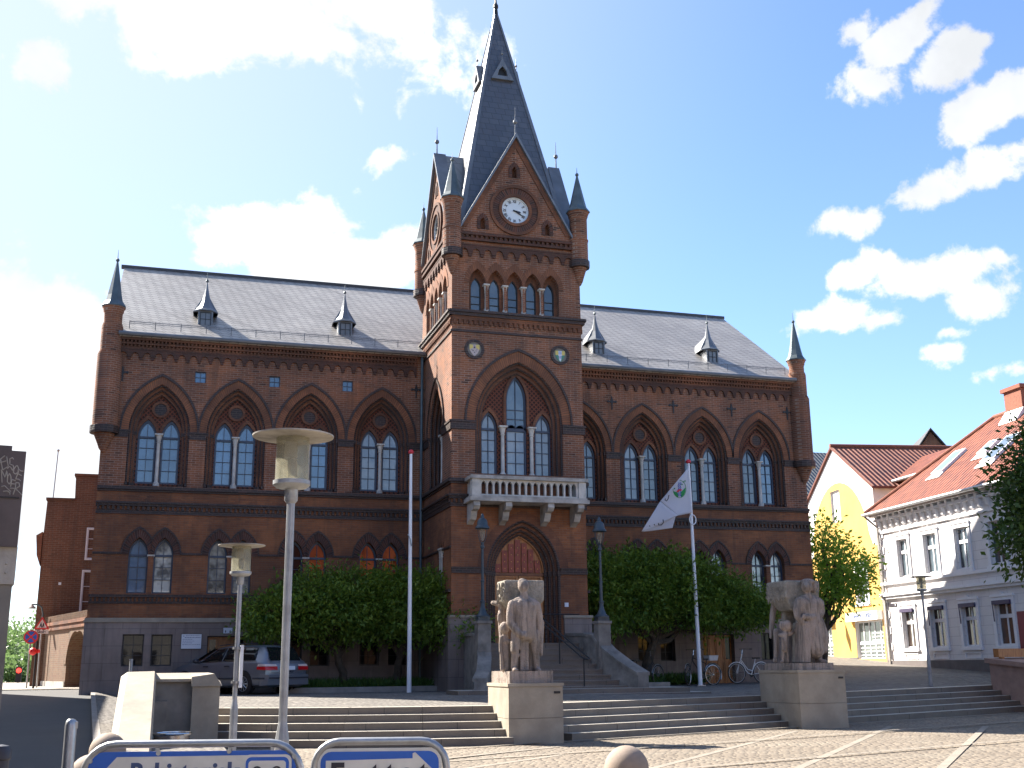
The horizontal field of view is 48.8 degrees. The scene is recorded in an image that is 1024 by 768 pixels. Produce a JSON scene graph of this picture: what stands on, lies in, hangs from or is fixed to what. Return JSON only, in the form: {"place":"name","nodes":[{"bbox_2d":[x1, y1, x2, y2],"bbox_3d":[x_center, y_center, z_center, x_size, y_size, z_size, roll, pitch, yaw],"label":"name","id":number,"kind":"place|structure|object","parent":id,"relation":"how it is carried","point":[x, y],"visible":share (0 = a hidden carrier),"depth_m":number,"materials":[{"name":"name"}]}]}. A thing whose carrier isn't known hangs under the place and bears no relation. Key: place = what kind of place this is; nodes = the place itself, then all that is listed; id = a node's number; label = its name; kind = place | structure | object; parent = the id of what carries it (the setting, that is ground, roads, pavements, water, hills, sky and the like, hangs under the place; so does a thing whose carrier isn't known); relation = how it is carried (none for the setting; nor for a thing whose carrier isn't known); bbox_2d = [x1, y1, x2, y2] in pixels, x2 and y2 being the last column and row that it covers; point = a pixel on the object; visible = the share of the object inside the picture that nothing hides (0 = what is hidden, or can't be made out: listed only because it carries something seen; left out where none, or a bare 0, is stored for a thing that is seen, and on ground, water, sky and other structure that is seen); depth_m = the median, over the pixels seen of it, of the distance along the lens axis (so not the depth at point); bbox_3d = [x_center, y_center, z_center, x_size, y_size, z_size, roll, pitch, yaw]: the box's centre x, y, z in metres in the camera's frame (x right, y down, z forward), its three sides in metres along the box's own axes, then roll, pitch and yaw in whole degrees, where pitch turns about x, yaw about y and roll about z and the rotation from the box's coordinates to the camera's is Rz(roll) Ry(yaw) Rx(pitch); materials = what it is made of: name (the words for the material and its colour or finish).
{"place":"outdoors","nodes":[
{"label":"outdoors","id":0,"kind":"place"},
{"bbox_2d":[2,683,78,689],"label":"side street","id":1,"kind":"structure","parent":0,"point":[11,686],"depth_m":41.02,"materials":[{"name":"asphalt"}]},
{"bbox_2d":[0,689,91,767],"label":"road","id":2,"kind":"structure","parent":0,"point":[32,725],"depth_m":24.34,"materials":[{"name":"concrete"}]},
{"bbox_2d":[0,445,25,706],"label":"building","id":3,"kind":"structure","parent":2,"relation":"on","point":[12,467],"depth_m":5.04,"materials":[{"name":"black metal"}]},
{"bbox_2d":[61,719,77,767],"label":"steel post","id":4,"kind":"object","parent":2,"relation":"on","point":[69,742],"visible":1,"depth_m":11.40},
{"bbox_2d":[95,691,226,751],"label":"pavement","id":5,"kind":"structure","parent":0,"point":[106,703],"depth_m":24.97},
{"bbox_2d":[112,671,221,751],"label":"stone end wall","id":6,"kind":"structure","parent":5,"relation":"on","point":[149,703],"depth_m":23.56,"materials":[{"name":"stone"}]},
{"bbox_2d":[153,731,191,739],"bbox_3d":[-6.473,6.855,21.453,0.738,0.458,0.738,4,-15,-17],"label":"litter bin","id":7,"kind":"object","parent":5,"relation":"on","point":[174,735],"visible":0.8,"depth_m":21.23,"materials":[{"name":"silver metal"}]},
{"bbox_2d":[218,543,265,750],"bbox_3d":[-4.668,4.614,19.144,0.804,3.796,0.804,4,-15,-17],"label":"street lamp","id":8,"kind":"object","parent":5,"relation":"on","point":[240,575],"visible":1,"depth_m":19.19,"materials":[{"name":"painted metal"},{"name":"plastic"}]},
{"bbox_2d":[0,0,1023,632],"label":"sky","id":9,"kind":"structure","parent":0,"point":[852,169],"materials":[{"name":"blue"}]},
{"bbox_2d":[2,682,1023,767],"bbox_3d":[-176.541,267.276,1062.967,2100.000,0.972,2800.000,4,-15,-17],"label":"plaza ground","id":10,"kind":"structure","parent":0,"point":[998,753],"depth_m":22.04,"materials":[{"name":"stone"}]},
{"bbox_2d":[3,639,31,681],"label":"tree","id":11,"kind":"object","parent":10,"relation":"on","point":[10,666],"visible":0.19,"depth_m":63.14,"materials":[{"name":"green plant"}]},
{"bbox_2d":[6,621,32,661],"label":"tree","id":12,"kind":"object","parent":10,"relation":"on","point":[14,641],"visible":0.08,"depth_m":75.19,"materials":[{"name":"green plant"}]},
{"bbox_2d":[7,609,35,649],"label":"tree","id":13,"kind":"object","parent":10,"relation":"on","point":[32,623],"visible":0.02,"depth_m":81.93,"materials":[{"name":"green plant"}]},
{"bbox_2d":[29,449,97,685],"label":"stepped gable building","id":14,"kind":"structure","parent":10,"relation":"on","point":[64,543],"depth_m":45.36,"materials":[{"name":"brick"}]},
{"bbox_2d":[40,610,87,686],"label":"gateway","id":15,"kind":"object","parent":10,"relation":"on","point":[62,656],"visible":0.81,"depth_m":41.32,"materials":[{"name":"brick"}]},
{"bbox_2d":[91,691,100,741],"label":"kerb","id":16,"kind":"structure","parent":10,"relation":"on","point":[95,725],"depth_m":24.64,"materials":[{"name":"stone"}]},
{"bbox_2d":[89,733,125,752],"bbox_3d":[-6.146,5.580,17.152,0.540,0.540,0.540,4,-15,-17],"label":"stone ball","id":17,"kind":"object","parent":10,"relation":"on","point":[101,739],"visible":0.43,"depth_m":17.03,"materials":[{"name":"stone"}]},
{"bbox_2d":[81,739,303,767],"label":"direction sign","id":18,"kind":"object","parent":10,"relation":"on","point":[287,755],"visible":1,"depth_m":5.32,"materials":[{"name":"metal"}]},
{"bbox_2d":[252,428,333,749],"bbox_3d":[-2.167,2.415,10.824,0.804,3.958,0.804,4,-15,-17],"label":"street lamp","id":19,"kind":"object","parent":10,"relation":"on","point":[291,484],"visible":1,"depth_m":11.02,"materials":[{"name":"painted metal"},{"name":"plastic"}]},
{"bbox_2d":[217,705,513,748],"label":"stone steps","id":20,"kind":"structure","parent":10,"relation":"on","point":[443,726],"depth_m":24.16,"materials":[{"name":"stone"}]},
{"bbox_2d":[310,737,449,767],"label":"direction sign","id":21,"kind":"object","parent":10,"relation":"on","point":[434,756],"visible":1,"depth_m":5.32,"materials":[{"name":"metal"}]},
{"bbox_2d":[487,682,563,744],"bbox_3d":[0.282,7.212,24.733,1.260,1.290,1.640,4,-15,-17],"label":"statue pedestal","id":22,"kind":"object","parent":10,"relation":"on","point":[531,713],"visible":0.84,"depth_m":24.02,"materials":[{"name":"stone"}]},
{"bbox_2d":[491,578,552,682],"bbox_3d":[0.169,5.505,25.176,1.154,2.244,1.412,4,-15,-17],"label":"stone sculpture","id":23,"kind":"object","parent":22,"relation":"on","point":[520,601],"visible":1,"depth_m":24.64,"materials":[{"name":"stone"}]},
{"bbox_2d":[604,745,648,767],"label":"stone ball","id":24,"kind":"object","parent":10,"relation":"on","point":[625,756],"visible":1,"depth_m":14.83,"materials":[{"name":"stone"}]},
{"bbox_2d":[561,695,788,740],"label":"stone steps","id":25,"kind":"structure","parent":10,"relation":"on","point":[595,720],"depth_m":27.27,"materials":[{"name":"stone"}]},
{"bbox_2d":[444,712,1023,767],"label":"paving strips","id":26,"kind":"object","parent":10,"relation":"on","point":[950,759],"visible":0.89,"depth_m":21.47,"materials":[{"name":"stone"}]},
{"bbox_2d":[758,670,848,728],"bbox_3d":[7.599,8.233,29.520,1.390,1.470,2.040,4,-15,-17],"label":"statue pedestal","id":27,"kind":"object","parent":10,"relation":"on","point":[807,699],"visible":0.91,"depth_m":28.68,"materials":[{"name":"stone"}]},
{"bbox_2d":[765,579,833,669],"bbox_3d":[7.480,6.423,29.984,1.464,2.398,1.785,4,-15,-17],"label":"stone sculpture","id":28,"kind":"object","parent":27,"relation":"on","point":[805,642],"visible":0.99,"depth_m":29.40,"materials":[{"name":"stone"}]},
{"bbox_2d":[846,685,1023,723],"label":"stone steps","id":29,"kind":"structure","parent":10,"relation":"on","point":[865,706],"depth_m":33.23,"materials":[{"name":"stone"}]},
{"bbox_2d":[965,411,1023,587],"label":"tree","id":30,"kind":"object","parent":10,"relation":"on","point":[1013,498],"visible":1,"depth_m":28.74,"materials":[{"name":"green plant"}]},
{"bbox_2d":[984,658,1023,705],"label":"terrace wall","id":31,"kind":"structure","parent":10,"relation":"on","point":[1007,676],"depth_m":35.57,"materials":[{"name":"pink stone"}]},
{"bbox_2d":[993,648,1023,658],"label":"bench board","id":32,"kind":"object","parent":31,"relation":"on","point":[1004,653],"visible":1,"depth_m":36.32,"materials":[{"name":"brown wood"}]},
{"bbox_2d":[219,656,990,721],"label":"terrace paving","id":33,"kind":"structure","parent":0,"point":[861,674],"depth_m":32.63,"materials":[{"name":"stone"}]},
{"bbox_2d":[175,643,307,694],"bbox_3d":[-8.293,8.652,34.213,4.587,1.519,2.190,-11,-17,36],"label":"parked car","id":34,"kind":"object","parent":33,"relation":"on","point":[261,666],"visible":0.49,"depth_m":33.11,"materials":[{"name":"paint"}]},
{"bbox_2d":[273,686,436,693],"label":"bed kerb","id":35,"kind":"structure","parent":33,"relation":"on","point":[358,689],"depth_m":34.33,"materials":[{"name":"stone"}]},
{"bbox_2d":[407,449,413,692],"bbox_3d":[-3.081,5.617,34.261,0.280,7.371,0.210,4,-15,-17],"label":"flagpole","id":36,"kind":"object","parent":33,"relation":"on","point":[409,632],"visible":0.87,"depth_m":34.07,"materials":[{"name":"metal"}]},
{"bbox_2d":[79,0,815,694],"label":"town hall","id":37,"kind":"structure","parent":33,"relation":"on","point":[515,392],"depth_m":38.13,"materials":[{"name":"brick"}]},
{"bbox_2d":[121,634,143,665],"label":"window","id":38,"kind":"structure","parent":37,"relation":"in","point":[132,644],"depth_m":35.29,"materials":[{"name":"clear glass"}]},
{"bbox_2d":[126,538,147,592],"bbox_3d":[-11.936,5.798,36.004,0.600,1.760,0.078,4,-15,-17],"label":"window","id":39,"kind":"structure","parent":37,"relation":"in","point":[138,552],"depth_m":35.99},
{"bbox_2d":[135,420,155,483],"bbox_3d":[-12.014,2.224,37.085,0.590,2.140,0.078,4,-15,-17],"label":"window","id":40,"kind":"structure","parent":37,"relation":"in","point":[146,443],"depth_m":37.07,"materials":[{"name":"glass"}]},
{"bbox_2d":[150,635,172,665],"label":"window","id":41,"kind":"structure","parent":37,"relation":"in","point":[161,645],"depth_m":35.53,"materials":[{"name":"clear glass"}]},
{"bbox_2d":[151,539,172,593],"bbox_3d":[-11.199,5.845,36.223,0.600,1.760,0.078,4,-15,-17],"label":"window","id":42,"kind":"structure","parent":37,"relation":"in","point":[163,559],"depth_m":36.21,"materials":[{"name":"white glass"}]},
{"bbox_2d":[158,421,179,484],"bbox_3d":[-11.307,2.269,37.295,0.590,2.140,0.078,4,-15,-17],"label":"window","id":43,"kind":"structure","parent":37,"relation":"in","point":[170,441],"depth_m":37.28,"materials":[{"name":"glass"}]},
{"bbox_2d":[180,634,201,648],"bbox_3d":[-10.110,8.117,35.593,0.630,0.475,0.040,4,-15,-17],"label":"notice board","id":44,"kind":"object","parent":37,"relation":"attached to","point":[191,641],"visible":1,"depth_m":35.58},
{"bbox_2d":[206,540,226,593],"bbox_3d":[-9.592,5.947,36.702,0.600,1.760,0.078,4,-15,-17],"label":"window","id":45,"kind":"structure","parent":37,"relation":"in","point":[217,560],"depth_m":36.69,"materials":[{"name":"white glass"}]},
{"bbox_2d":[212,424,232,486],"bbox_3d":[-9.671,2.373,37.782,0.590,2.140,0.078,4,-15,-17],"label":"window","id":46,"kind":"structure","parent":37,"relation":"in","point":[222,465],"depth_m":37.77,"materials":[{"name":"glass"}]},
{"bbox_2d":[207,637,245,692],"bbox_3d":[-9.117,9.118,35.922,1.180,2.080,0.060,4,-15,-17],"label":"door","id":47,"kind":"structure","parent":37,"relation":"in","point":[213,642],"depth_m":36.06,"materials":[{"name":"brown wood"}]},
{"bbox_2d":[231,540,250,593],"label":"window","id":48,"kind":"structure","parent":37,"relation":"in","point":[247,553],"depth_m":36.91,"materials":[{"name":"white glass"}]},
{"bbox_2d":[235,425,254,486],"bbox_3d":[-8.963,2.418,37.993,0.590,2.140,0.078,4,-15,-17],"label":"window","id":49,"kind":"structure","parent":37,"relation":"in","point":[246,443],"depth_m":37.97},
{"bbox_2d":[288,427,305,478],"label":"window","id":50,"kind":"structure","parent":37,"relation":"in","point":[301,449],"depth_m":38.50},
{"bbox_2d":[308,542,325,586],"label":"window","id":51,"kind":"structure","parent":37,"relation":"in","point":[317,550],"depth_m":37.72,"materials":[{"name":"orange glass"}]},
{"bbox_2d":[309,428,327,489],"bbox_3d":[-6.628,2.566,38.688,0.590,2.140,0.078,4,-15,-17],"label":"window","id":52,"kind":"structure","parent":37,"relation":"in","point":[318,452],"depth_m":38.63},
{"bbox_2d":[309,636,328,665],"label":"window","id":53,"kind":"structure","parent":37,"relation":"in","point":[322,658],"depth_m":36.88,"materials":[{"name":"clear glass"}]},
{"bbox_2d":[359,543,375,583],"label":"window","id":54,"kind":"structure","parent":37,"relation":"in","point":[368,553],"depth_m":38.20,"materials":[{"name":"orange glass"}]},
{"bbox_2d":[360,431,376,490],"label":"window","id":55,"kind":"structure","parent":37,"relation":"in","point":[368,455],"depth_m":39.16,"materials":[{"name":"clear glass"}]},
{"bbox_2d":[359,636,377,665],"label":"window","id":56,"kind":"structure","parent":37,"relation":"in","point":[367,658],"depth_m":37.35,"materials":[{"name":"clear glass"}]},
{"bbox_2d":[381,432,397,491],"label":"window","id":57,"kind":"structure","parent":37,"relation":"in","point":[389,469],"depth_m":39.37,"materials":[{"name":"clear glass"}]},
{"bbox_2d":[382,544,397,579],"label":"window","id":58,"kind":"structure","parent":37,"relation":"in","point":[389,553],"depth_m":38.43,"materials":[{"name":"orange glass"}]},
{"bbox_2d":[471,278,480,309],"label":"window","id":59,"kind":"structure","parent":37,"relation":"in","point":[475,286],"depth_m":37.33,"materials":[{"name":"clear glass"}]},
{"bbox_2d":[481,412,496,473],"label":"window","id":60,"kind":"structure","parent":37,"relation":"in","point":[488,425],"depth_m":36.39,"materials":[{"name":"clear glass"}]},
{"bbox_2d":[489,280,498,311],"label":"window","id":61,"kind":"structure","parent":37,"relation":"in","point":[493,289],"depth_m":37.50,"materials":[{"name":"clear glass"}]},
{"bbox_2d":[495,576,517,642],"bbox_3d":[-0.173,7.070,35.335,0.784,2.090,0.070,4,-15,-17],"label":"door","id":62,"kind":"structure","parent":37,"relation":"in","point":[497,578],"depth_m":35.29,"materials":[{"name":"brown wood"}]},
{"bbox_2d":[508,282,517,312],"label":"window","id":63,"kind":"structure","parent":37,"relation":"in","point":[512,290],"depth_m":37.69,"materials":[{"name":"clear glass"}]},
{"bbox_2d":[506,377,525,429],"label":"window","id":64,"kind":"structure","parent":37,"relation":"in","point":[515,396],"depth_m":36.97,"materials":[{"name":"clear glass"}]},
{"bbox_2d":[506,425,526,474],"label":"window","id":65,"kind":"structure","parent":37,"relation":"in","point":[515,439],"depth_m":36.60,"materials":[{"name":"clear glass"}]},
{"bbox_2d":[526,283,535,314],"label":"window","id":66,"kind":"structure","parent":37,"relation":"in","point":[530,291],"depth_m":37.86,"materials":[{"name":"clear glass"}]},
{"bbox_2d":[534,415,550,475],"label":"window","id":67,"kind":"structure","parent":37,"relation":"in","point":[541,435],"depth_m":36.89,"materials":[{"name":"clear glass"}]},
{"bbox_2d":[544,285,553,315],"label":"window","id":68,"kind":"structure","parent":37,"relation":"in","point":[548,293],"depth_m":38.05,"materials":[{"name":"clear glass"}]},
{"bbox_2d":[584,442,595,498],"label":"window","id":69,"kind":"structure","parent":37,"relation":"in","point":[589,460],"depth_m":41.52,"materials":[{"name":"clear glass"}]},
{"bbox_2d":[624,444,638,499],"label":"window","id":70,"kind":"structure","parent":37,"relation":"in","point":[631,479],"depth_m":41.96,"materials":[{"name":"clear glass"}]},
{"bbox_2d":[643,445,657,500],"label":"window","id":71,"kind":"structure","parent":37,"relation":"in","point":[649,466],"depth_m":42.18,"materials":[{"name":"clear glass"}]},
{"bbox_2d":[684,447,699,501],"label":"window","id":72,"kind":"structure","parent":37,"relation":"in","point":[690,454],"depth_m":42.72,"materials":[{"name":"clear glass"}]},
{"bbox_2d":[703,448,717,502],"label":"window","id":73,"kind":"structure","parent":37,"relation":"in","point":[709,469],"depth_m":42.88,"materials":[{"name":"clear glass"}]},
{"bbox_2d":[703,635,732,683],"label":"door","id":74,"kind":"structure","parent":37,"relation":"in","point":[723,650],"depth_m":40.92,"materials":[{"name":"brown wood"}]},
{"bbox_2d":[742,450,756,503],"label":"window","id":75,"kind":"structure","parent":37,"relation":"in","point":[748,465],"depth_m":43.35,"materials":[{"name":"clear glass"}]},
{"bbox_2d":[752,552,764,592],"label":"window","id":76,"kind":"structure","parent":37,"relation":"in","point":[757,562],"depth_m":42.35,"materials":[{"name":"white glass"}]},
{"bbox_2d":[760,450,774,504],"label":"window","id":77,"kind":"structure","parent":37,"relation":"in","point":[766,467],"depth_m":43.57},
{"bbox_2d":[761,633,773,659],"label":"window","id":78,"kind":"structure","parent":37,"relation":"in","point":[766,643],"depth_m":41.61,"materials":[{"name":"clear glass"}]},
{"bbox_2d":[770,552,782,581],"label":"window","id":79,"kind":"structure","parent":37,"relation":"in","point":[776,566],"depth_m":42.58,"materials":[{"name":"white glass"}]},
{"bbox_2d":[446,613,710,694],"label":"entrance staircase","id":80,"kind":"structure","parent":33,"relation":"on","point":[596,662],"depth_m":32.28,"materials":[{"name":"stone"}]},
{"bbox_2d":[475,513,489,620],"bbox_3d":[-0.852,5.263,32.576,0.440,3.080,0.440,4,-15,-17],"label":"post lantern","id":81,"kind":"object","parent":80,"relation":"on","point":[482,614],"visible":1,"depth_m":32.48,"materials":[{"name":"metal"}]},
{"bbox_2d":[592,517,608,620],"bbox_3d":[2.631,5.484,33.612,0.440,3.080,0.440,4,-15,-17],"label":"post lantern","id":82,"kind":"object","parent":80,"relation":"on","point":[599,527],"visible":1,"depth_m":33.51,"materials":[{"name":"metal"}]},
{"bbox_2d":[651,670,710,684],"bbox_3d":[5.718,10.399,39.544,2.624,0.767,1.460,4,-15,-17],"label":"ground cover","id":83,"kind":"object","parent":33,"relation":"on","point":[677,678],"visible":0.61,"depth_m":39.32,"materials":[{"name":"green plant"}]},
{"bbox_2d":[686,459,705,685],"bbox_3d":[6.136,6.266,37.949,0.318,7.571,0.227,4,-15,-17],"label":"flagpole","id":84,"kind":"object","parent":33,"relation":"on","point":[698,648],"visible":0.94,"depth_m":37.71,"materials":[{"name":"metal"}]},
{"bbox_2d":[641,469,691,531],"bbox_3d":[5.208,3.912,38.218,1.877,2.221,0.201,2,-14,-11],"label":"flag","id":85,"kind":"object","parent":84,"relation":"attached to","point":[675,501],"visible":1,"depth_m":38.22,"materials":[{"name":"white fabric"}]},
{"bbox_2d":[684,649,721,685],"bbox_3d":[6.295,9.523,37.927,1.747,1.195,0.576,8,-16,-30],"label":"bicycle","id":86,"kind":"object","parent":33,"relation":"on","point":[706,658],"visible":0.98,"depth_m":37.93,"materials":[{"name":"metal"}]},
{"bbox_2d":[728,648,764,683],"bbox_3d":[8.358,9.947,39.827,1.704,1.194,0.613,12,-19,-42],"label":"bicycle","id":87,"kind":"object","parent":33,"relation":"on","point":[752,673],"visible":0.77,"depth_m":39.71,"materials":[{"name":"metal"}]},
{"bbox_2d":[806,452,826,496],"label":"blue roofed house","id":88,"kind":"structure","parent":33,"relation":"on","point":[819,458],"depth_m":72.87,"materials":[{"name":"white paint"}]},
{"bbox_2d":[809,507,888,662],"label":"tree","id":89,"kind":"object","parent":33,"relation":"on","point":[834,580],"visible":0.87,"depth_m":43.43,"materials":[{"name":"green plant"}]},
{"bbox_2d":[807,444,950,661],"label":"yellow house","id":90,"kind":"structure","parent":33,"relation":"on","point":[853,482],"depth_m":56.44,"materials":[{"name":"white paint"}]},
{"bbox_2d":[858,620,885,658],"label":"shop window","id":91,"kind":"structure","parent":90,"relation":"in","point":[865,629],"depth_m":54.26,"materials":[{"name":"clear glass"}]},
{"bbox_2d":[910,576,932,685],"bbox_3d":[13.768,8.230,37.561,0.740,3.655,0.740,4,-15,-17],"label":"street lamp","id":92,"kind":"object","parent":33,"relation":"on","point":[921,591],"visible":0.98,"depth_m":37.58,"materials":[{"name":"metal"}]},
{"bbox_2d":[913,428,945,444],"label":"brick house","id":93,"kind":"structure","parent":33,"relation":"on","point":[929,436],"depth_m":74.83,"materials":[{"name":"brick"}]},
{"bbox_2d":[861,383,1023,671],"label":"white house","id":94,"kind":"structure","parent":33,"relation":"on","point":[925,516],"depth_m":46.69,"materials":[{"name":"paint"}]},
{"bbox_2d":[899,539,909,576],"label":"window","id":95,"kind":"structure","parent":94,"relation":"in","point":[902,543],"depth_m":49.54,"materials":[{"name":"clear glass"}]},
{"bbox_2d":[904,612,916,647],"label":"window","id":96,"kind":"structure","parent":94,"relation":"in","point":[909,617],"depth_m":48.84,"materials":[{"name":"clear glass"}]},
{"bbox_2d":[925,533,938,572],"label":"window","id":97,"kind":"structure","parent":94,"relation":"in","point":[930,538],"depth_m":47.50,"materials":[{"name":"clear glass"}]},
{"bbox_2d":[932,609,946,646],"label":"window","id":98,"kind":"structure","parent":94,"relation":"in","point":[938,615],"depth_m":46.73,"materials":[{"name":"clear glass"}]},
{"bbox_2d":[956,527,969,568],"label":"window","id":99,"kind":"structure","parent":94,"relation":"in","point":[962,541],"depth_m":45.39,"materials":[{"name":"clear glass"}]},
{"bbox_2d":[964,607,978,645],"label":"window","id":100,"kind":"structure","parent":94,"relation":"in","point":[969,612],"depth_m":44.66,"materials":[{"name":"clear glass"}]},
{"bbox_2d":[997,604,1014,644],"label":"window","id":101,"kind":"structure","parent":94,"relation":"in","point":[1004,610],"depth_m":42.57,"materials":[{"name":"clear glass"}]},
{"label":"bed soil","id":102,"kind":"structure","parent":33,"relation":"on","visible":0},
{"bbox_2d":[221,554,400,681],"bbox_3d":[-6.046,7.515,35.089,5.916,4.516,3.565,4,-15,-17],"label":"tree","id":103,"kind":"object","parent":102,"relation":"on","point":[318,604],"visible":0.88,"depth_m":34.72,"materials":[{"name":"green plant"}]},
{"bbox_2d":[272,675,434,690],"bbox_3d":[-4.944,9.498,35.527,5.054,0.714,2.622,4,-15,-17],"label":"ground cover","id":104,"kind":"object","parent":102,"relation":"on","point":[365,682],"visible":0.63,"depth_m":34.81,"materials":[{"name":"green plant"}]},
{"bbox_2d":[343,547,497,679],"bbox_3d":[-2.846,7.457,35.450,5.607,4.754,3.459,-8,-16,28],"label":"tree","id":105,"kind":"object","parent":102,"relation":"on","point":[429,610],"visible":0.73,"depth_m":35.12,"materials":[{"name":"green plant"}]},
{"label":"bed soil","id":106,"kind":"structure","parent":33,"relation":"on","visible":0},
{"bbox_2d":[587,537,781,676],"bbox_3d":[5.598,7.829,38.436,8.920,5.341,3.952,4,-15,-17],"label":"tree","id":107,"kind":"object","parent":106,"relation":"on","point":[656,589],"visible":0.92,"depth_m":37.91,"materials":[{"name":"green plant"}]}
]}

